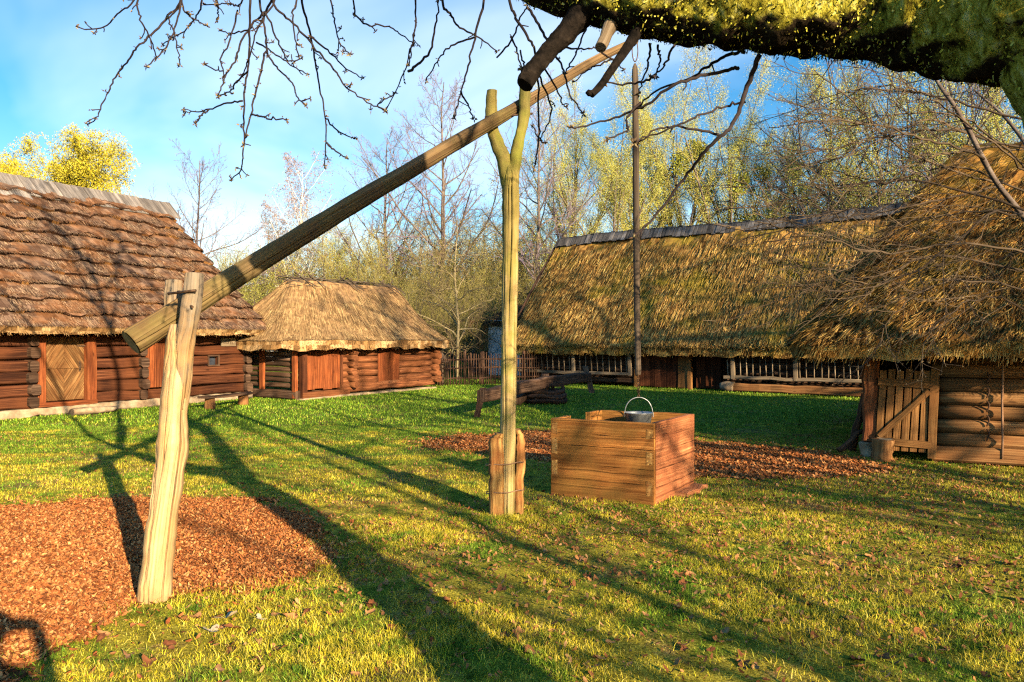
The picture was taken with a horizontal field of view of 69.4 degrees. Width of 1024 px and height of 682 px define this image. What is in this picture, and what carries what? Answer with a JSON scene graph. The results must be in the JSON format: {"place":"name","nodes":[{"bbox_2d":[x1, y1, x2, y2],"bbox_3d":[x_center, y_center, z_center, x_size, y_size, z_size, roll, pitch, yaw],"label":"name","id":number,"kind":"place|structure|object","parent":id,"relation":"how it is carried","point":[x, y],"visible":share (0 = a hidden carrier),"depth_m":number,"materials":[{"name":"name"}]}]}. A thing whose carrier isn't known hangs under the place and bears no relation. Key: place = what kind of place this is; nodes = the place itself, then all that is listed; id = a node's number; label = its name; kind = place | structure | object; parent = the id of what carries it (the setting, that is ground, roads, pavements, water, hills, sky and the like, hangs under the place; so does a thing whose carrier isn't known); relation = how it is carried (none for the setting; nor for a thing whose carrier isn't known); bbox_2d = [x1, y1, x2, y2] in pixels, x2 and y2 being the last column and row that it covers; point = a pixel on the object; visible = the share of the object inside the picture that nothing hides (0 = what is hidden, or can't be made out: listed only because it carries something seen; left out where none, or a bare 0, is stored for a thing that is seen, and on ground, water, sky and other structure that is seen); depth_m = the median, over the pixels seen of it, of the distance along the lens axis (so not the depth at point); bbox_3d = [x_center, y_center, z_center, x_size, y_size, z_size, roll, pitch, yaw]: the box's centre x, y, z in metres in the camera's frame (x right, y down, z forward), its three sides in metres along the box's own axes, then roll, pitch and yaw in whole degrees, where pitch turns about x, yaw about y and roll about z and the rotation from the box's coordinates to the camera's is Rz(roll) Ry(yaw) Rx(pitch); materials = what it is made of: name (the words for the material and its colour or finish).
{"place":"outdoors","nodes":[
{"label":"outdoors","id":0,"kind":"place"},
{"bbox_2d":[0,351,1023,681],"bbox_3d":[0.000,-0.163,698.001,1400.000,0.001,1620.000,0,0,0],"label":"ground","id":1,"kind":"structure","parent":0,"point":[630,649],"depth_m":5.56,"materials":[{"name":"plant"}]},
{"bbox_2d":[0,131,57,179],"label":"willow tree","id":2,"kind":"object","parent":1,"relation":"on","point":[27,150],"visible":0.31,"depth_m":46.18,"materials":[{"name":"yellow plant"}]},
{"bbox_2d":[0,123,142,196],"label":"willow tree","id":3,"kind":"object","parent":1,"relation":"on","point":[82,170],"visible":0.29,"depth_m":42.59,"materials":[{"name":"yellow plant"}]},
{"bbox_2d":[96,633,105,641],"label":"fallen leaf","id":4,"kind":"object","parent":1,"relation":"on","point":[100,637],"visible":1,"depth_m":4.06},
{"bbox_2d":[96,630,110,635],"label":"fallen leaf","id":5,"kind":"object","parent":1,"relation":"on","point":[102,632],"visible":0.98,"depth_m":4.11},
{"bbox_2d":[0,172,265,419],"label":"log barn","id":6,"kind":"structure","parent":1,"relation":"on","point":[85,273],"depth_m":17.39,"materials":[{"name":"wood"}]},
{"bbox_2d":[46,337,84,400],"bbox_3d":[-9.862,0.608,16.327,0.117,1.400,0.949,0,0,29],"label":"door","id":7,"kind":"structure","parent":6,"relation":"in","point":[65,355],"depth_m":16.32,"materials":[{"name":"wood"}]},
{"bbox_2d":[144,337,164,386],"bbox_3d":[-8.792,0.473,18.208,0.143,1.340,0.611,0,0,29],"label":"side door","id":8,"kind":"structure","parent":6,"relation":"in","point":[156,352],"depth_m":18.26,"materials":[{"name":"wood"}]},
{"bbox_2d":[205,355,219,365],"bbox_3d":[-7.982,0.519,19.669,0.168,0.300,0.364,0,0,29],"label":"window","id":9,"kind":"structure","parent":6,"relation":"in","point":[211,358],"depth_m":19.74,"materials":[{"name":"glass"}]},
{"bbox_2d":[141,654,156,666],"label":"fallen leaf","id":10,"kind":"object","parent":1,"relation":"on","point":[146,660],"visible":0.98,"depth_m":3.75,"materials":[{"name":"plant"}]},
{"bbox_2d":[0,501,320,680],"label":"mulch bed","id":11,"kind":"object","parent":1,"relation":"on","point":[24,672],"visible":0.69,"depth_m":4.86,"materials":[{"name":"wood"}]},
{"bbox_2d":[136,272,203,603],"bbox_3d":[-2.183,0.617,4.849,0.394,2.111,0.513,0,0,0],"label":"leaning forked post","id":12,"kind":"object","parent":11,"relation":"on","point":[155,581],"visible":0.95,"depth_m":4.71,"materials":[{"name":"wood"}]},
{"bbox_2d":[0,426,969,681],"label":"wood chips","id":13,"kind":"object","parent":11,"relation":"on","point":[71,549],"visible":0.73,"depth_m":5.84,"materials":[{"name":"wood"}]},
{"bbox_2d":[162,639,176,645],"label":"fallen leaf","id":14,"kind":"object","parent":1,"relation":"on","point":[169,642],"visible":1,"depth_m":3.98,"materials":[{"name":"plant"}]},
{"bbox_2d":[182,611,201,617],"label":"fallen leaf","id":15,"kind":"object","parent":1,"relation":"on","point":[196,615],"visible":1,"depth_m":4.37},
{"bbox_2d":[203,624,218,631],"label":"fallen leaf","id":16,"kind":"object","parent":1,"relation":"on","point":[213,628],"visible":0.93,"depth_m":4.17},
{"bbox_2d":[147,139,281,301],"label":"bare tree","id":17,"kind":"object","parent":1,"relation":"on","point":[198,220],"visible":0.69,"depth_m":40.20,"materials":[{"name":"grey plant"}]},
{"bbox_2d":[208,664,223,670],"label":"fallen leaf","id":18,"kind":"object","parent":1,"relation":"on","point":[218,667],"visible":0.98,"depth_m":3.67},
{"bbox_2d":[214,610,236,617],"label":"fallen leaf","id":19,"kind":"object","parent":1,"relation":"on","point":[231,613],"visible":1,"depth_m":4.35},
{"bbox_2d":[197,392,254,409],"bbox_3d":[-6.935,1.455,18.009,0.324,0.339,1.679,0,0,19],"label":"log bench","id":20,"kind":"object","parent":1,"relation":"on","point":[209,402],"visible":0.93,"depth_m":17.74,"materials":[{"name":"wood"}]},
{"bbox_2d":[225,646,236,653],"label":"fallen leaf","id":21,"kind":"object","parent":1,"relation":"on","point":[229,649],"visible":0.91,"depth_m":3.90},
{"bbox_2d":[224,623,241,628],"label":"fallen leaf","id":22,"kind":"object","parent":1,"relation":"on","point":[229,625],"visible":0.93,"depth_m":4.19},
{"bbox_2d":[211,232,256,299],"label":"shrub","id":23,"kind":"object","parent":1,"relation":"on","point":[235,259],"visible":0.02,"depth_m":43.88,"materials":[{"name":"plant"}]},
{"bbox_2d":[246,627,256,635],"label":"fallen leaf","id":24,"kind":"object","parent":1,"relation":"on","point":[253,629],"visible":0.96,"depth_m":4.14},
{"bbox_2d":[194,207,334,351],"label":"shrub","id":25,"kind":"object","parent":1,"relation":"on","point":[220,261],"visible":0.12,"depth_m":45.47,"materials":[{"name":"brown plant"}]},
{"bbox_2d":[209,234,322,350],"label":"budding shrub","id":26,"kind":"object","parent":1,"relation":"on","point":[254,290],"visible":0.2,"depth_m":41.51,"materials":[{"name":"green plant"}]},
{"bbox_2d":[242,197,303,351],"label":"birch tree","id":27,"kind":"object","parent":1,"relation":"on","point":[268,209],"visible":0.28,"depth_m":48.84,"materials":[{"name":"plant"}]},
{"bbox_2d":[282,612,297,619],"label":"fallen leaf","id":28,"kind":"object","parent":1,"relation":"on","point":[292,615],"visible":0.98,"depth_m":4.37,"materials":[{"name":"plant"}]},
{"bbox_2d":[244,220,346,297],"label":"budding shrub","id":29,"kind":"object","parent":1,"relation":"on","point":[273,280],"visible":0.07,"depth_m":44.32,"materials":[{"name":"green plant"}]},
{"bbox_2d":[258,148,341,295],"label":"birch tree","id":30,"kind":"object","parent":1,"relation":"on","point":[300,206],"visible":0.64,"depth_m":42.85,"materials":[{"name":"plant"}]},
{"bbox_2d":[272,223,374,278],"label":"spring tree","id":31,"kind":"object","parent":1,"relation":"on","point":[330,249],"visible":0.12,"depth_m":46.44,"materials":[{"name":"green plant"}]},
{"bbox_2d":[251,213,427,289],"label":"budding shrub","id":32,"kind":"object","parent":1,"relation":"on","point":[336,269],"visible":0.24,"depth_m":42.76,"materials":[{"name":"green plant"}]},
{"bbox_2d":[236,272,449,399],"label":"thatched granary","id":33,"kind":"structure","parent":1,"relation":"on","point":[340,338],"depth_m":21.62,"materials":[{"name":"tan thatch"},{"name":"orange brown timber"},{"name":"stone"}]},
{"bbox_2d":[307,348,339,389],"bbox_3d":[-5.299,0.726,20.725,0.047,1.267,1.297,0,0,32],"label":"door","id":34,"kind":"structure","parent":33,"relation":"in","point":[323,366],"depth_m":20.72,"materials":[{"name":"wood"}]},
{"bbox_2d":[377,347,399,381],"bbox_3d":[-3.834,0.654,22.956,0.064,1.170,0.970,0,0,32],"label":"side door","id":35,"kind":"structure","parent":33,"relation":"in","point":[388,358],"depth_m":22.93,"materials":[{"name":"wood"}]},
{"bbox_2d":[230,262,499,360],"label":"wood","id":36,"kind":"object","parent":1,"relation":"on","point":[399,289],"depth_m":55.65,"materials":[{"name":"brown plant"}]},
{"bbox_2d":[272,204,477,307],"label":"shrub","id":37,"kind":"object","parent":1,"relation":"on","point":[340,266],"visible":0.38,"depth_m":41.79,"materials":[{"name":"green plant"}]},
{"bbox_2d":[312,120,439,287],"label":"bare tree","id":38,"kind":"object","parent":1,"relation":"on","point":[370,163],"visible":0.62,"depth_m":44.81,"materials":[{"name":"grey plant"}]},
{"bbox_2d":[312,251,450,317],"bbox_3d":[-7.027,-1.459,36.498,7.106,6.102,6.496,0,0,9],"label":"shrub","id":39,"kind":"object","parent":1,"relation":"on","point":[374,268],"visible":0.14,"depth_m":35.78,"materials":[{"name":"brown plant"}]},
{"bbox_2d":[276,206,492,307],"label":"budding shrub","id":40,"kind":"object","parent":1,"relation":"on","point":[395,257],"visible":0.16,"depth_m":44.51,"materials":[{"name":"green plant"}]},
{"bbox_2d":[302,220,491,320],"bbox_3d":[-6.606,-2.752,40.276,10.589,8.682,9.214,0,0,14],"label":"shrub","id":41,"kind":"object","parent":1,"relation":"on","point":[414,270],"visible":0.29,"depth_m":39.90,"materials":[{"name":"green plant"}]},
{"bbox_2d":[414,647,427,653],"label":"fallen leaf","id":42,"kind":"object","parent":1,"relation":"on","point":[418,651],"visible":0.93,"depth_m":3.87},
{"bbox_2d":[350,69,501,365],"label":"bare tree","id":43,"kind":"object","parent":1,"relation":"on","point":[443,199],"visible":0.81,"depth_m":41.79,"materials":[{"name":"grey plant"}]},
{"bbox_2d":[424,605,435,617],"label":"fallen leaf","id":44,"kind":"object","parent":1,"relation":"on","point":[428,610],"visible":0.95,"depth_m":4.43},
{"bbox_2d":[358,203,518,318],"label":"budding shrub","id":45,"kind":"object","parent":1,"relation":"on","point":[416,252],"visible":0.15,"depth_m":44.63,"materials":[{"name":"green plant"}]},
{"bbox_2d":[390,257,499,352],"bbox_3d":[-3.752,-1.059,33.875,6.487,5.319,5.644,0,0,9],"label":"shrub","id":46,"kind":"object","parent":1,"relation":"on","point":[422,307],"visible":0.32,"depth_m":33.44,"materials":[{"name":"green plant"}]},
{"bbox_2d":[411,281,482,374],"bbox_3d":[-2.517,-0.632,33.723,5.192,4.458,4.746,0,0,-4],"label":"shrub","id":47,"kind":"object","parent":1,"relation":"on","point":[436,329],"visible":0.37,"depth_m":33.78,"materials":[{"name":"green plant"}]},
{"bbox_2d":[393,186,501,380],"bbox_3d":[-2.417,-2.109,29.355,4.915,7.449,7.728,0,0,12],"label":"bare tree","id":48,"kind":"object","parent":1,"relation":"on","point":[457,315],"visible":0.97,"depth_m":29.17,"materials":[{"name":"brown plant"}]},
{"bbox_2d":[377,224,529,366],"bbox_3d":[-2.706,-2.074,38.177,8.943,7.333,7.782,0,0,-12],"label":"shrub","id":49,"kind":"object","parent":1,"relation":"on","point":[463,299],"visible":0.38,"depth_m":37.35,"materials":[{"name":"green plant"}]},
{"bbox_2d":[368,187,541,364],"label":"budding shrub","id":50,"kind":"object","parent":1,"relation":"on","point":[465,261],"visible":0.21,"depth_m":43.06,"materials":[{"name":"green plant"}]},
{"bbox_2d":[432,297,500,372],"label":"shrub","id":51,"kind":"object","parent":1,"relation":"on","point":[474,345],"visible":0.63,"depth_m":32.85,"materials":[{"name":"plant"}]},
{"bbox_2d":[383,170,570,330],"bbox_3d":[-0.050,-3.707,38.844,14.110,10.581,13.343,0,0,2],"label":"bare tree","id":52,"kind":"object","parent":1,"relation":"on","point":[498,251],"visible":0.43,"depth_m":39.24,"materials":[{"name":"brown plant"}]},
{"bbox_2d":[415,233,540,343],"bbox_3d":[-1.445,-2.326,40.945,8.304,7.825,9.544,0,0,16],"label":"shrub","id":53,"kind":"object","parent":1,"relation":"on","point":[519,296],"visible":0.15,"depth_m":39.63,"materials":[{"name":"green plant"}]},
{"bbox_2d":[431,269,525,362],"bbox_3d":[-1.504,-0.922,34.537,5.349,5.040,6.147,0,0,43],"label":"shrub","id":54,"kind":"object","parent":1,"relation":"on","point":[488,313],"visible":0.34,"depth_m":34.17,"materials":[{"name":"green plant"}]},
{"bbox_2d":[392,170,581,334],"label":"budding shrub","id":55,"kind":"object","parent":1,"relation":"on","point":[460,238],"visible":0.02,"depth_m":46.63,"materials":[{"name":"green plant"}]},
{"bbox_2d":[434,252,541,333],"bbox_3d":[-0.469,-1.607,37.188,7.806,6.401,6.793,0,0,13],"label":"shrub","id":56,"kind":"object","parent":1,"relation":"on","point":[487,293],"visible":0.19,"depth_m":36.76,"materials":[{"name":"green plant"}]},
{"bbox_2d":[431,350,550,385],"bbox_3d":[-0.731,0.975,26.854,4.696,1.307,0.218,0,0,-21],"label":"paling fence","id":57,"kind":"object","parent":1,"relation":"on","point":[482,359],"visible":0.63,"depth_m":26.69,"materials":[{"name":"wood"}]},
{"bbox_2d":[469,305,526,374],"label":"white cottage","id":58,"kind":"structure","parent":1,"relation":"on","point":[496,320],"depth_m":33.82,"materials":[{"name":"paint"}]},
{"bbox_2d":[431,208,565,310],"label":"shrub","id":59,"kind":"object","parent":1,"relation":"on","point":[499,245],"visible":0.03,"depth_m":46.51,"materials":[{"name":"plant"}]},
{"bbox_2d":[496,584,506,590],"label":"fallen leaf","id":60,"kind":"object","parent":1,"relation":"on","point":[500,587],"visible":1,"depth_m":4.85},
{"bbox_2d":[485,87,532,516],"bbox_3d":[-0.029,-0.399,6.918,0.447,4.166,0.249,0,0,0],"label":"forked sweep post","id":61,"kind":"object","parent":1,"relation":"on","point":[507,462],"visible":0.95,"depth_m":6.84,"materials":[{"name":"wood"}]},
{"bbox_2d":[122,40,638,353],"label":"sweep beam","id":62,"kind":"structure","parent":61,"relation":"on","point":[144,334],"depth_m":5.59,"materials":[{"name":"wood"}]},
{"bbox_2d":[632,63,640,396],"bbox_3d":[1.379,-1.218,8.183,0.104,3.702,0.076,0,0,0],"label":"well pole","id":63,"kind":"object","parent":62,"relation":"hanging from","point":[636,215],"visible":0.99,"depth_m":8.16,"materials":[{"name":"wood"}]},
{"bbox_2d":[624,397,653,422],"bbox_3d":[1.403,0.827,8.189,0.324,0.415,0.312,0,0,0],"label":"zinc pail","id":64,"kind":"object","parent":63,"relation":"hanging from","point":[639,416],"visible":0.69,"depth_m":8.10,"materials":[{"name":"metal"}]},
{"bbox_2d":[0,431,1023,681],"bbox_3d":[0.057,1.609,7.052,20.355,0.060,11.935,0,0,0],"label":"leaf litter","id":65,"kind":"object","parent":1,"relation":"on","point":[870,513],"visible":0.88,"depth_m":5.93,"materials":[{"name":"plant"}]},
{"bbox_2d":[418,169,615,312],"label":"budding shrub","id":66,"kind":"object","parent":1,"relation":"on","point":[541,264],"visible":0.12,"depth_m":40.54,"materials":[{"name":"green plant"}]},
{"bbox_2d":[447,206,597,302],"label":"shrub","id":67,"kind":"object","parent":1,"relation":"on","point":[522,260],"visible":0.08,"depth_m":40.09,"materials":[{"name":"plant"}]},
{"bbox_2d":[524,644,539,653],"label":"fallen leaf","id":68,"kind":"object","parent":1,"relation":"on","point":[529,649],"visible":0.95,"depth_m":3.88,"materials":[{"name":"plant"}]},
{"bbox_2d":[474,366,594,416],"bbox_3d":[0.453,1.175,18.622,1.587,0.890,6.717,0,0,22],"label":"horse gin","id":69,"kind":"object","parent":1,"relation":"on","point":[538,391],"visible":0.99,"depth_m":18.55,"materials":[{"name":"wood"}]},
{"bbox_2d":[476,68,605,292],"bbox_3d":[2.215,-6.198,38.890,7.290,15.635,6.815,0,0,-44],"label":"bare tree","id":70,"kind":"object","parent":1,"relation":"on","point":[539,223],"visible":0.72,"depth_m":38.01,"materials":[{"name":"grey plant"}]},
{"bbox_2d":[75,0,1023,238],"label":"old fruit tree","id":71,"kind":"object","parent":1,"relation":"on","point":[980,42],"visible":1,"depth_m":2.08,"materials":[{"name":"brown plant"}]},
{"bbox_2d":[512,60,669,281],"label":"poplar tree","id":72,"kind":"object","parent":1,"relation":"on","point":[574,178],"visible":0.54,"depth_m":43.25,"materials":[{"name":"green plant"}]},
{"bbox_2d":[522,82,694,236],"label":"poplar tree","id":73,"kind":"object","parent":1,"relation":"on","point":[616,215],"visible":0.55,"depth_m":41.84,"materials":[{"name":"green plant"}]},
{"bbox_2d":[551,410,707,505],"bbox_3d":[1.295,1.227,8.013,1.384,0.839,1.161,0,0,28],"label":"well box","id":74,"kind":"object","parent":1,"relation":"on","point":[609,455],"visible":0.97,"depth_m":7.61,"materials":[{"name":"wood"}]},
{"bbox_2d":[598,57,693,230],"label":"poplar tree","id":75,"kind":"object","parent":1,"relation":"on","point":[629,201],"visible":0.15,"depth_m":45.84,"materials":[{"name":"green plant"}]},
{"bbox_2d":[435,433,867,478],"bbox_3d":[1.860,1.618,10.888,6.345,0.001,3.101,0,0,34],"label":"mulch bed","id":76,"kind":"object","parent":1,"relation":"on","point":[475,451],"visible":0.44,"depth_m":9.94,"materials":[{"name":"wood"}]},
{"bbox_2d":[673,656,680,665],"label":"fallen leaf","id":77,"kind":"object","parent":1,"relation":"on","point":[677,660],"visible":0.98,"depth_m":3.76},
{"bbox_2d":[576,44,813,230],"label":"poplar tree","id":78,"kind":"object","parent":1,"relation":"on","point":[673,162],"visible":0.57,"depth_m":43.74,"materials":[{"name":"green plant"}]},
{"bbox_2d":[500,202,907,396],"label":"long barn","id":79,"kind":"structure","parent":1,"relation":"on","point":[577,314],"depth_m":24.97,"materials":[{"name":"plant"}]},
{"bbox_2d":[639,354,677,387],"bbox_3d":[4.927,0.914,24.919,1.443,1.268,0.048,0,0,37],"label":"door","id":80,"kind":"structure","parent":79,"relation":"in","point":[656,371],"depth_m":24.87,"materials":[{"name":"wood"}]},
{"bbox_2d":[696,354,720,388],"bbox_3d":[6.402,0.914,24.075,0.867,1.261,0.116,0,0,37],"label":"door","id":81,"kind":"structure","parent":79,"relation":"in","point":[709,376],"depth_m":24.02,"materials":[{"name":"wood"}]},
{"bbox_2d":[720,627,729,633],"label":"fallen leaf","id":82,"kind":"object","parent":1,"relation":"on","point":[726,629],"visible":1,"depth_m":4.15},
{"bbox_2d":[626,44,831,227],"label":"poplar tree","id":83,"kind":"object","parent":1,"relation":"on","point":[732,173],"visible":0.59,"depth_m":42.70,"materials":[{"name":"green plant"}]},
{"bbox_2d":[738,659,749,669],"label":"fallen leaf","id":84,"kind":"object","parent":1,"relation":"on","point":[745,662],"visible":0.98,"depth_m":3.73,"materials":[{"name":"plant"}]},
{"bbox_2d":[678,92,863,223],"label":"poplar tree","id":85,"kind":"object","parent":1,"relation":"on","point":[767,167],"visible":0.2,"depth_m":44.97,"materials":[{"name":"green plant"}]},
{"bbox_2d":[736,107,832,219],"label":"bare tree","id":86,"kind":"object","parent":1,"relation":"on","point":[792,166],"visible":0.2,"depth_m":43.47,"materials":[{"name":"brown plant"}]},
{"bbox_2d":[810,631,818,639],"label":"fallen leaf","id":87,"kind":"object","parent":1,"relation":"on","point":[815,636],"visible":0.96,"depth_m":4.08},
{"bbox_2d":[788,167,890,214],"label":"budding shrub","id":88,"kind":"object","parent":1,"relation":"on","point":[837,203],"visible":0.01,"depth_m":46.83,"materials":[{"name":"green plant"}]},
{"bbox_2d":[775,98,909,213],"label":"shrub","id":89,"kind":"object","parent":1,"relation":"on","point":[832,177],"visible":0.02,"depth_m":45.88,"materials":[{"name":"green plant"}]},
{"bbox_2d":[754,59,944,217],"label":"bare tree","id":90,"kind":"object","parent":1,"relation":"on","point":[784,144],"visible":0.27,"depth_m":41.58,"materials":[{"name":"brown plant"}]},
{"bbox_2d":[679,54,1023,403],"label":"drooping bare tree","id":91,"kind":"object","parent":1,"relation":"on","point":[1006,195],"visible":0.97,"depth_m":5.37,"materials":[{"name":"brown plant"}]},
{"bbox_2d":[844,615,858,621],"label":"fallen leaf","id":92,"kind":"object","parent":1,"relation":"on","point":[851,616],"visible":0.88,"depth_m":4.33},
{"bbox_2d":[737,60,1018,217],"bbox_3d":[18.223,-7.487,37.523,13.114,18.181,11.160,0,0,17],"label":"spring tree","id":93,"kind":"object","parent":1,"relation":"on","point":[876,156],"visible":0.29,"depth_m":37.97,"materials":[{"name":"green plant"}]},
{"bbox_2d":[751,127,1009,221],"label":"budding shrub","id":94,"kind":"object","parent":1,"relation":"on","point":[845,181],"visible":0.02,"depth_m":44.53,"materials":[{"name":"green plant"}]},
{"bbox_2d":[871,438,894,461],"bbox_3d":[5.067,1.488,10.078,0.322,0.312,0.315,0,0,0],"label":"tree stump","id":95,"kind":"object","parent":1,"relation":"on","point":[882,449],"visible":0.95,"depth_m":9.98,"materials":[{"name":"wood"}]},
{"bbox_2d":[876,652,892,658],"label":"fallen leaf","id":96,"kind":"object","parent":1,"relation":"on","point":[885,656],"visible":1,"depth_m":3.81,"materials":[{"name":"plant"}]},
{"bbox_2d":[762,63,1021,205],"bbox_3d":[22.627,-8.655,39.547,12.388,20.582,16.453,0,0,-20],"label":"spring tree","id":97,"kind":"object","parent":1,"relation":"on","point":[947,119],"visible":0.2,"depth_m":39.56,"materials":[{"name":"green plant"}]},
{"bbox_2d":[780,142,1023,465],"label":"log shed","id":98,"kind":"structure","parent":1,"relation":"on","point":[980,419],"depth_m":9.98,"materials":[{"name":"plant"}]},
{"bbox_2d":[876,369,939,458],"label":"wooden gate","id":99,"kind":"structure","parent":98,"relation":"attached to","point":[931,383],"depth_m":10.07,"materials":[{"name":"wood"}]},
{"bbox_2d":[904,588,913,596],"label":"fallen leaf","id":100,"kind":"object","parent":1,"relation":"on","point":[906,590],"visible":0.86,"depth_m":4.77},
{"bbox_2d":[913,627,925,635],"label":"fallen leaf","id":101,"kind":"object","parent":1,"relation":"on","point":[916,629],"visible":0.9,"depth_m":4.13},
{"bbox_2d":[866,80,1021,198],"bbox_3d":[23.266,-6.742,36.209,12.242,16.682,8.623,0,0,7],"label":"bare tree","id":102,"kind":"object","parent":1,"relation":"on","point":[966,114],"visible":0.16,"depth_m":35.66,"materials":[{"name":"brown plant"}]},
{"bbox_2d":[882,84,1023,189],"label":"spring tree","id":103,"kind":"object","parent":1,"relation":"on","point":[1008,135],"visible":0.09,"depth_m":38.07,"materials":[{"name":"green plant"}]},
{"bbox_2d":[983,586,995,593],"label":"fallen leaf","id":104,"kind":"object","parent":1,"relation":"on","point":[991,590],"visible":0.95,"depth_m":4.81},
{"bbox_2d":[0,0,1023,300],"label":"sky","id":105,"kind":"structure","parent":0,"point":[53,71],"materials":[{"name":"blue"}]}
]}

